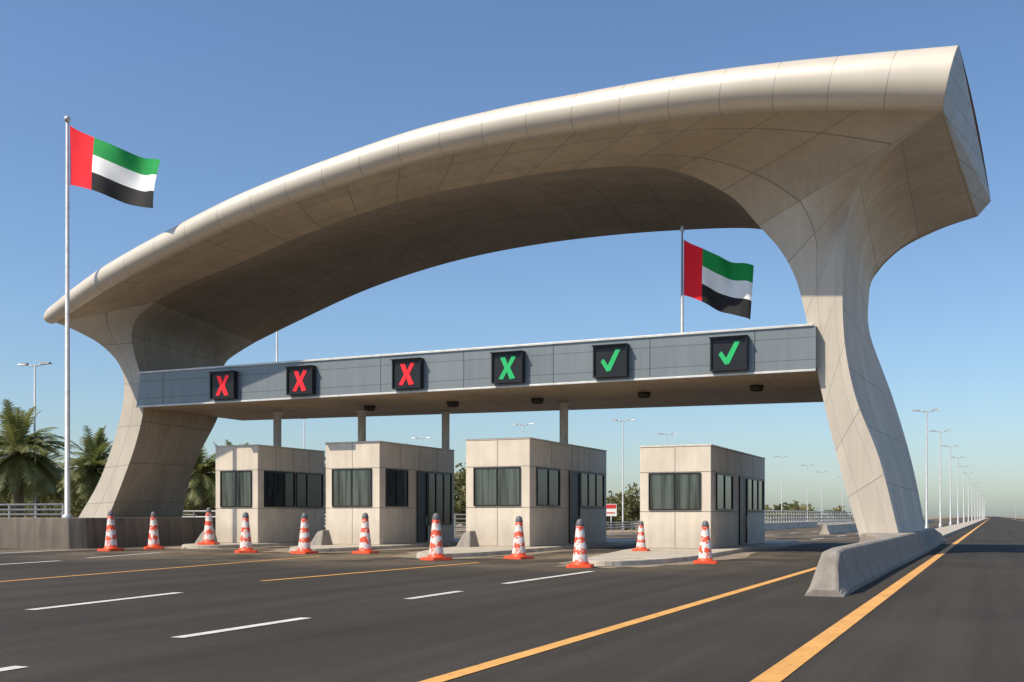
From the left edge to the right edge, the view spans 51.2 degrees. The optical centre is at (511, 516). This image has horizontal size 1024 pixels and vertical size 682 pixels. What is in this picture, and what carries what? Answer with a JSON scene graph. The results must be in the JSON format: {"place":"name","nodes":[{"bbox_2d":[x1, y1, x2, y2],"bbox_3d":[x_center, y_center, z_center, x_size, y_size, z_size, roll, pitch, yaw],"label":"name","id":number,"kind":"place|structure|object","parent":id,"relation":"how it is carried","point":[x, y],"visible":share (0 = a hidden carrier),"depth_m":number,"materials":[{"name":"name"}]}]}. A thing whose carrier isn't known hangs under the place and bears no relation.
{"place":"outdoors","nodes":[
{"label":"outdoors","id":0,"kind":"place"},
{"bbox_2d":[0,516,1023,681],"bbox_3d":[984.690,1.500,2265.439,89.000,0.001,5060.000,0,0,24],"label":"road","id":1,"kind":"structure","parent":0,"point":[955,613],"depth_m":15.98,"materials":[{"name":"grey asphalt"}]},
{"bbox_2d":[18,362,51,517],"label":"street lamp","id":2,"kind":"object","parent":1,"relation":"on","point":[34,365],"visible":0.58,"depth_m":74.00,"materials":[{"name":"grey metal"}]},
{"bbox_2d":[0,399,77,517],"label":"palm tree","id":3,"kind":"object","parent":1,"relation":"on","point":[19,470],"visible":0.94,"depth_m":73.33,"materials":[{"name":"green plant"}]},
{"bbox_2d":[52,425,112,504],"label":"palm tree","id":4,"kind":"object","parent":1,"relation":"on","point":[94,459],"visible":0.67,"depth_m":90.97,"materials":[{"name":"green plant"}]},
{"bbox_2d":[0,517,215,548],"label":"concrete wall","id":5,"kind":"structure","parent":1,"relation":"on","point":[69,533],"depth_m":50.45,"materials":[{"name":"grey concrete"}]},
{"bbox_2d":[0,503,63,517],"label":"guard rail","id":6,"kind":"object","parent":5,"relation":"on","point":[9,514],"visible":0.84,"depth_m":59.61,"materials":[{"name":"metal"}]},
{"bbox_2d":[62,116,159,517],"bbox_3d":[-18.254,-9.235,48.859,5.374,18.630,0.758,0,0,20],"label":"flagpole","id":7,"kind":"object","parent":5,"relation":"on","point":[111,171],"visible":1,"depth_m":48.97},
{"bbox_2d":[43,45,990,536],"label":"toll plaza canopy arch","id":8,"kind":"structure","parent":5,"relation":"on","point":[839,181],"depth_m":44.16,"materials":[{"name":"concrete"}]},
{"bbox_2d":[136,323,823,448],"bbox_3d":[-1.349,-2.895,52.705,33.470,8.790,11.960,0,0,24],"label":"overhead sign gantry","id":9,"kind":"object","parent":8,"relation":"attached to","point":[670,370],"visible":0.95,"depth_m":48.15,"materials":[{"name":"metal"}]},
{"bbox_2d":[208,370,237,399],"bbox_3d":[-13.956,-6.317,51.645,1.500,1.315,0.410,0,0,24],"label":"lane signal","id":10,"kind":"object","parent":9,"relation":"attached to","point":[223,384],"visible":1,"depth_m":51.53,"materials":[{"name":"black plastic"}]},
{"bbox_2d":[285,365,315,395],"bbox_3d":[-9.852,-6.317,49.800,1.500,1.315,0.410,0,0,24],"label":"lane signal","id":11,"kind":"object","parent":9,"relation":"attached to","point":[301,380],"visible":1,"depth_m":49.72,"materials":[{"name":"black plastic"}]},
{"bbox_2d":[390,357,423,389],"bbox_3d":[-4.653,-6.317,47.463,1.500,1.315,0.410,0,0,24],"label":"lane signal","id":12,"kind":"object","parent":9,"relation":"attached to","point":[407,373],"visible":1,"depth_m":47.38,"materials":[{"name":"black plastic"}]},
{"bbox_2d":[490,350,525,383],"bbox_3d":[-0.183,-6.317,45.455,1.500,1.315,0.410,0,0,24],"label":"lane signal","id":13,"kind":"object","parent":9,"relation":"attached to","point":[507,367],"visible":1,"depth_m":45.37,"materials":[{"name":"black plastic"}]},
{"bbox_2d":[591,343,629,378],"bbox_3d":[4.013,-6.317,43.569,1.500,1.315,0.410,0,0,24],"label":"lane signal","id":14,"kind":"object","parent":9,"relation":"attached to","point":[610,360],"visible":1,"depth_m":43.50,"materials":[{"name":"black plastic"}]},
{"bbox_2d":[680,225,753,332],"bbox_3d":[8.125,-9.425,42.502,2.940,4.450,0.504,0,0,21],"label":"flagpole","id":15,"kind":"object","parent":9,"relation":"on","point":[717,282],"visible":0.99,"depth_m":42.49,"materials":[{"name":"multicoloured fabric"}]},
{"bbox_2d":[709,335,748,371],"bbox_3d":[8.436,-6.317,41.581,1.500,1.315,0.410,0,0,24],"label":"lane signal","id":16,"kind":"object","parent":9,"relation":"attached to","point":[729,353],"visible":1,"depth_m":41.51,"materials":[{"name":"black plastic"}]},
{"bbox_2d":[97,510,124,550],"bbox_3d":[-17.262,0.619,46.022,0.864,1.750,0.864,-1,0,33],"label":"traffic cone","id":17,"kind":"object","parent":1,"relation":"on","point":[110,542],"visible":1,"depth_m":45.87,"materials":[{"name":"plastic"}]},
{"bbox_2d":[143,512,163,548],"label":"traffic cone","id":18,"kind":"object","parent":1,"relation":"on","point":[153,541],"visible":1,"depth_m":48.62,"materials":[{"name":"white plastic"}]},
{"bbox_2d":[167,545,297,548],"bbox_3d":[-11.389,1.496,58.194,5.974,0.001,21.115,0,0,24],"label":"pavement apron","id":19,"kind":"object","parent":1,"relation":"on","point":[177,547],"visible":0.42,"depth_m":50.96,"materials":[{"name":"concrete"}]},
{"bbox_2d":[181,541,310,548],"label":"traffic island","id":20,"kind":"structure","parent":19,"relation":"on","point":[220,545],"depth_m":50.47,"materials":[{"name":"concrete"}]},
{"bbox_2d":[194,529,217,543],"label":"concrete block","id":21,"kind":"structure","parent":20,"relation":"on","point":[200,538],"depth_m":52.16,"materials":[{"name":"grey concrete"}]},
{"bbox_2d":[197,507,219,544],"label":"traffic cone","id":22,"kind":"object","parent":20,"relation":"on","point":[208,537],"visible":1,"depth_m":50.10,"materials":[{"name":"plastic"}]},
{"bbox_2d":[215,444,324,542],"bbox_3d":[-12.533,-1.100,55.933,2.720,4.880,5.880,0,0,24],"label":"toll booth","id":23,"kind":"object","parent":20,"relation":"on","point":[275,492],"visible":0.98,"depth_m":53.77,"materials":[{"name":"beige concrete"}]},
{"bbox_2d":[221,471,321,506],"bbox_3d":[-11.779,-1.355,55.057,1.896,1.720,5.973,0,0,46],"label":"window glass","id":24,"kind":"structure","parent":23,"relation":"in","point":[227,478],"depth_m":54.12,"materials":[{"name":"black glass"}]},
{"bbox_2d":[220,470,323,507],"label":"window frames","id":25,"kind":"structure","parent":23,"relation":"in","point":[275,472],"depth_m":53.97,"materials":[{"name":"black metal"}]},
{"bbox_2d":[234,512,257,552],"bbox_3d":[-10.903,0.664,43.814,0.864,1.660,0.864,-1,0,-21],"label":"traffic cone","id":26,"kind":"object","parent":1,"relation":"on","point":[245,543],"visible":1,"depth_m":43.65,"materials":[{"name":"plastic"}]},
{"bbox_2d":[182,510,325,528],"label":"guard rail","id":27,"kind":"object","parent":1,"relation":"on","point":[193,511],"visible":0.05,"depth_m":81.33,"materials":[{"name":"metal"}]},
{"bbox_2d":[276,331,277,361],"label":"lightning mast","id":28,"kind":"object","parent":1,"relation":"on","point":[277,346],"depth_m":80.23,"materials":[{"name":"white metal"}]},
{"bbox_2d":[290,513,317,553],"bbox_3d":[-8.295,0.679,42.757,0.864,1.630,0.864,1,0,31],"label":"traffic cone","id":29,"kind":"object","parent":1,"relation":"on","point":[304,546],"visible":0.97,"depth_m":42.59,"materials":[{"name":"white plastic"}]},
{"bbox_2d":[263,545,456,552],"bbox_3d":[-5.410,1.496,54.313,6.721,0.001,23.289,0,0,24],"label":"pavement apron","id":30,"kind":"object","parent":1,"relation":"on","point":[282,550],"visible":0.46,"depth_m":47.91,"materials":[{"name":"concrete"}]},
{"bbox_2d":[289,538,460,551],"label":"traffic island","id":31,"kind":"structure","parent":30,"relation":"on","point":[336,547],"depth_m":48.73,"materials":[{"name":"concrete"}]},
{"bbox_2d":[310,530,332,544],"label":"concrete block","id":32,"kind":"structure","parent":31,"relation":"on","point":[322,537],"depth_m":49.41,"materials":[{"name":"grey concrete"}]},
{"bbox_2d":[325,441,454,544],"bbox_3d":[-5.953,-1.090,53.962,3.139,4.860,7.680,0,0,24],"label":"toll booth","id":33,"kind":"object","parent":31,"relation":"on","point":[399,493],"visible":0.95,"depth_m":51.01,"materials":[{"name":"beige concrete"}]},
{"bbox_2d":[332,468,451,541],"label":"window frames","id":34,"kind":"structure","parent":33,"relation":"in","point":[427,517],"depth_m":53.11,"materials":[{"name":"black metal"}]},
{"bbox_2d":[333,469,450,540],"bbox_3d":[-5.877,-0.482,53.698,2.585,3.425,7.180,0,0,24],"label":"window glass","id":35,"kind":"structure","parent":33,"relation":"in","point":[360,477],"depth_m":51.55,"materials":[{"name":"black glass"}]},
{"bbox_2d":[352,513,378,553],"bbox_3d":[-5.895,0.679,42.989,0.864,1.630,0.864,0,0,20],"label":"traffic cone","id":36,"kind":"object","parent":1,"relation":"on","point":[365,547],"visible":1,"depth_m":42.82,"materials":[{"name":"white plastic"}]},
{"bbox_2d":[420,513,452,559],"bbox_3d":[-2.586,0.694,36.470,0.864,1.600,0.864,0,-1,-35],"label":"traffic cone","id":37,"kind":"object","parent":1,"relation":"on","point":[436,552],"visible":1,"depth_m":36.30,"materials":[{"name":"plastic"}]},
{"bbox_2d":[0,518,1007,681],"bbox_3d":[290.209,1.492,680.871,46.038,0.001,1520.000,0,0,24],"label":"road markings","id":38,"kind":"object","parent":1,"relation":"on","point":[782,669],"visible":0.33,"depth_m":14.45,"materials":[{"name":"yellow paint"}]},
{"bbox_2d":[390,544,633,558],"bbox_3d":[1.213,1.496,50.623,6.587,0.001,28.342,0,0,24],"label":"pavement apron","id":39,"kind":"object","parent":1,"relation":"on","point":[411,555],"visible":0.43,"depth_m":42.79,"materials":[{"name":"concrete"}]},
{"bbox_2d":[416,539,636,557],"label":"traffic island","id":40,"kind":"structure","parent":39,"relation":"on","point":[452,552],"depth_m":44.24,"materials":[{"name":"concrete"}]},
{"bbox_2d":[456,531,479,546],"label":"concrete block","id":41,"kind":"structure","parent":40,"relation":"on","point":[468,539],"depth_m":46.60,"materials":[{"name":"grey concrete"}]},
{"bbox_2d":[465,437,606,546],"bbox_3d":[1.480,-1.055,52.047,3.269,4.790,10.280,0,0,24],"label":"toll booth","id":42,"kind":"object","parent":40,"relation":"on","point":[550,492],"visible":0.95,"depth_m":47.90,"materials":[{"name":"beige concrete"}]},
{"bbox_2d":[473,467,604,542],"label":"window frames","id":43,"kind":"structure","parent":42,"relation":"in","point":[580,473],"depth_m":49.13,"materials":[{"name":"black metal"}]},
{"bbox_2d":[475,468,602,541],"bbox_3d":[1.537,-0.448,51.720,2.698,3.355,9.650,0,0,24],"label":"window glass","id":44,"kind":"structure","parent":42,"relation":"in","point":[485,478],"depth_m":47.95,"materials":[{"name":"black glass"}]},
{"bbox_2d":[503,516,533,558],"bbox_3d":[0.244,0.744,37.602,0.833,1.500,0.833,1,1,40],"label":"traffic cone","id":45,"kind":"object","parent":1,"relation":"on","point":[518,550],"visible":1,"depth_m":37.45,"materials":[{"name":"plastic"}]},
{"bbox_2d":[566,519,594,567],"bbox_3d":[1.992,0.789,31.281,0.783,1.410,0.783,-1,0,9],"label":"traffic cone","id":46,"kind":"object","parent":1,"relation":"on","point":[580,558],"visible":1,"depth_m":31.13,"materials":[{"name":"plastic"}]},
{"bbox_2d":[559,543,810,567],"bbox_3d":[8.032,1.496,45.753,6.710,0.001,31.547,0,0,24],"label":"pavement apron","id":47,"kind":"object","parent":1,"relation":"on","point":[738,555],"visible":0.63,"depth_m":38.65,"materials":[{"name":"concrete"}]},
{"bbox_2d":[588,540,798,565],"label":"traffic island","id":48,"kind":"structure","parent":47,"relation":"on","point":[627,557],"depth_m":37.33,"materials":[{"name":"concrete"}]},
{"bbox_2d":[632,521,649,550],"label":"traffic cone","id":49,"kind":"object","parent":48,"relation":"on","point":[641,545],"visible":1,"depth_m":41.06,"materials":[{"name":"plastic"}]},
{"bbox_2d":[639,444,764,548],"bbox_3d":[9.075,-0.795,49.237,3.149,4.270,11.380,0,0,24],"label":"toll booth","id":50,"kind":"object","parent":48,"relation":"on","point":[686,491],"visible":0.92,"depth_m":44.43,"materials":[{"name":"beige concrete"}]},
{"bbox_2d":[648,472,763,544],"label":"window frames","id":51,"kind":"structure","parent":50,"relation":"in","point":[717,474],"depth_m":46.94,"materials":[{"name":"black metal"}]},
{"bbox_2d":[650,473,762,542],"bbox_3d":[9.114,-0.258,48.888,2.594,2.975,10.695,0,0,24],"label":"window glass","id":52,"kind":"structure","parent":50,"relation":"in","point":[661,485],"depth_m":44.39,"materials":[{"name":"black glass"}]},
{"bbox_2d":[693,521,717,563],"bbox_3d":[6.123,0.819,33.867,0.750,1.350,0.750,0,0,8],"label":"traffic cone","id":53,"kind":"object","parent":1,"relation":"on","point":[705,554],"visible":1,"depth_m":33.72,"materials":[{"name":"plastic"}]},
{"bbox_2d":[765,521,818,530],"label":"concrete barrier","id":54,"kind":"object","parent":1,"relation":"on","point":[785,525],"visible":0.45,"depth_m":124.63,"materials":[{"name":"grey concrete"}]},
{"bbox_2d":[765,510,850,524],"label":"bridge railing","id":55,"kind":"object","parent":1,"relation":"on","point":[807,518],"visible":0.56,"depth_m":176.20,"materials":[{"name":"metal"}]},
{"bbox_2d":[804,528,945,596],"bbox_3d":[14.830,1.060,41.903,2.400,0.880,47.400,0,0,24],"label":"concrete barrier","id":56,"kind":"object","parent":1,"relation":"on","point":[846,570],"visible":1,"depth_m":24.63,"materials":[{"name":"grey concrete"}]},
{"bbox_2d":[820,519,933,534],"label":"concrete barrier","id":57,"kind":"object","parent":1,"relation":"on","point":[828,529],"visible":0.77,"depth_m":93.85,"materials":[{"name":"grey concrete"}]},
{"bbox_2d":[912,409,940,527],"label":"street lamp","id":58,"kind":"object","parent":1,"relation":"on","point":[926,511],"visible":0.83,"depth_m":106.37,"materials":[{"name":"grey metal"}]},
{"bbox_2d":[929,430,951,527],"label":"street lamp","id":59,"kind":"object","parent":1,"relation":"on","point":[940,525],"visible":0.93,"depth_m":131.85,"materials":[{"name":"grey metal"}]},
{"bbox_2d":[941,445,959,525],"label":"street lamp","id":60,"kind":"object","parent":1,"relation":"on","point":[950,523],"visible":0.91,"depth_m":160.07,"materials":[{"name":"grey metal"}]},
{"bbox_2d":[951,457,962,523],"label":"street lamp","id":61,"kind":"object","parent":1,"relation":"on","point":[957,493],"visible":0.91,"depth_m":191.06,"materials":[{"name":"silver metal"}]},
{"bbox_2d":[936,518,986,537],"bbox_3d":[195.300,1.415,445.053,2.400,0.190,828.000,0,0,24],"label":"median kerb","id":62,"kind":"structure","parent":1,"relation":"on","point":[945,531],"depth_m":123.89,"materials":[{"name":"concrete"}]},
{"bbox_2d":[960,465,968,521],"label":"street lamp","id":63,"kind":"object","parent":1,"relation":"on","point":[963,491],"visible":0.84,"depth_m":224.79,"materials":[{"name":"silver metal"}]},
{"bbox_2d":[966,473,969,521],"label":"street lamp","id":64,"kind":"object","parent":1,"relation":"on","point":[968,496],"visible":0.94,"depth_m":261.16,"materials":[{"name":"silver metal"}]},
{"bbox_2d":[977,487,977,519],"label":"street lamp","id":65,"kind":"object","parent":1,"relation":"on","point":[977,503],"visible":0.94,"depth_m":386.88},
{"bbox_2d":[978,490,979,518],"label":"street lamp","id":66,"kind":"object","parent":1,"relation":"on","point":[979,504],"visible":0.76,"depth_m":434.26,"materials":[{"name":"silver metal"}]},
{"bbox_2d":[0,0,1023,515],"label":"sky","id":67,"kind":"structure","parent":0,"point":[232,98],"materials":[{"name":"blue"}]},
{"bbox_2d":[325,516,1023,535],"bbox_3d":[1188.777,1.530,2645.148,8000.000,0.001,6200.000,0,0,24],"label":"ground","id":68,"kind":"structure","parent":0,"point":[460,531],"depth_m":221.26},
{"bbox_2d":[8,435,64,517],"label":"palm tree","id":69,"kind":"object","parent":68,"relation":"on","point":[57,497],"visible":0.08,"depth_m":93.63,"materials":[{"name":"green plant"}]},
{"bbox_2d":[0,449,325,524],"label":"tree belt","id":70,"kind":"object","parent":68,"relation":"on","point":[78,505],"visible":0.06,"depth_m":117.55,"materials":[{"name":"green plant"}]},
{"bbox_2d":[186,446,215,515],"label":"palm tree","id":71,"kind":"object","parent":68,"relation":"on","point":[200,482],"visible":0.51,"depth_m":91.61,"materials":[{"name":"green plant"}]},
{"bbox_2d":[208,440,248,496],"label":"palm tree","id":72,"kind":"object","parent":68,"relation":"on","point":[227,442],"visible":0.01,"depth_m":101.24,"materials":[{"name":"green plant"}]},
{"bbox_2d":[304,419,304,448],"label":"street lamp","id":73,"kind":"object","parent":68,"relation":"on","point":[304,433],"visible":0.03,"depth_m":114.07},
{"bbox_2d":[182,514,465,534],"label":"guard rail","id":74,"kind":"object","parent":68,"relation":"on","point":[455,522],"visible":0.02,"depth_m":86.69,"materials":[{"name":"metal"}]},
{"bbox_2d":[4,500,851,521],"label":"distant tree line","id":75,"kind":"object","parent":68,"relation":"on","point":[794,506],"visible":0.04,"depth_m":270.95,"materials":[{"name":"green plant"}]},
{"bbox_2d":[511,423,533,436],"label":"street lamp","id":76,"kind":"object","parent":68,"relation":"on","point":[522,425],"visible":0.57,"depth_m":122.19,"materials":[{"name":"grey metal"}]},
{"bbox_2d":[454,463,639,529],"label":"shrubs","id":77,"kind":"object","parent":68,"relation":"on","point":[631,501],"visible":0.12,"depth_m":118.26,"materials":[{"name":"green plant"}]},
{"bbox_2d":[606,504,616,532],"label":"road sign","id":78,"kind":"object","parent":68,"relation":"on","point":[611,510],"visible":0.85,"depth_m":96.75,"materials":[{"name":"white metal"}]},
{"bbox_2d":[611,419,634,529],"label":"street lamp","id":79,"kind":"object","parent":68,"relation":"on","point":[622,421],"visible":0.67,"depth_m":117.28,"materials":[{"name":"grey metal"}]},
{"bbox_2d":[657,433,677,444],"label":"street lamp","id":80,"kind":"object","parent":68,"relation":"on","point":[667,435],"visible":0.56,"depth_m":136.85,"materials":[{"name":"grey metal"}]},
{"bbox_2d":[606,518,854,531],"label":"guard rail","id":81,"kind":"object","parent":68,"relation":"on","point":[631,524],"visible":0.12,"depth_m":102.94,"materials":[{"name":"metal"}]},
{"bbox_2d":[774,456,789,510],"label":"street lamp","id":82,"kind":"object","parent":68,"relation":"on","point":[781,479],"visible":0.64,"depth_m":189.03,"materials":[{"name":"grey metal"}]},
{"bbox_2d":[801,465,810,510],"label":"street lamp","id":83,"kind":"object","parent":68,"relation":"on","point":[807,485],"visible":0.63,"depth_m":221.34,"materials":[{"name":"grey metal"}]},
{"bbox_2d":[840,477,842,511],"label":"street lamp","id":84,"kind":"object","parent":68,"relation":"on","point":[842,493],"visible":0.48,"depth_m":288.74,"materials":[{"name":"silver metal"}]}
]}

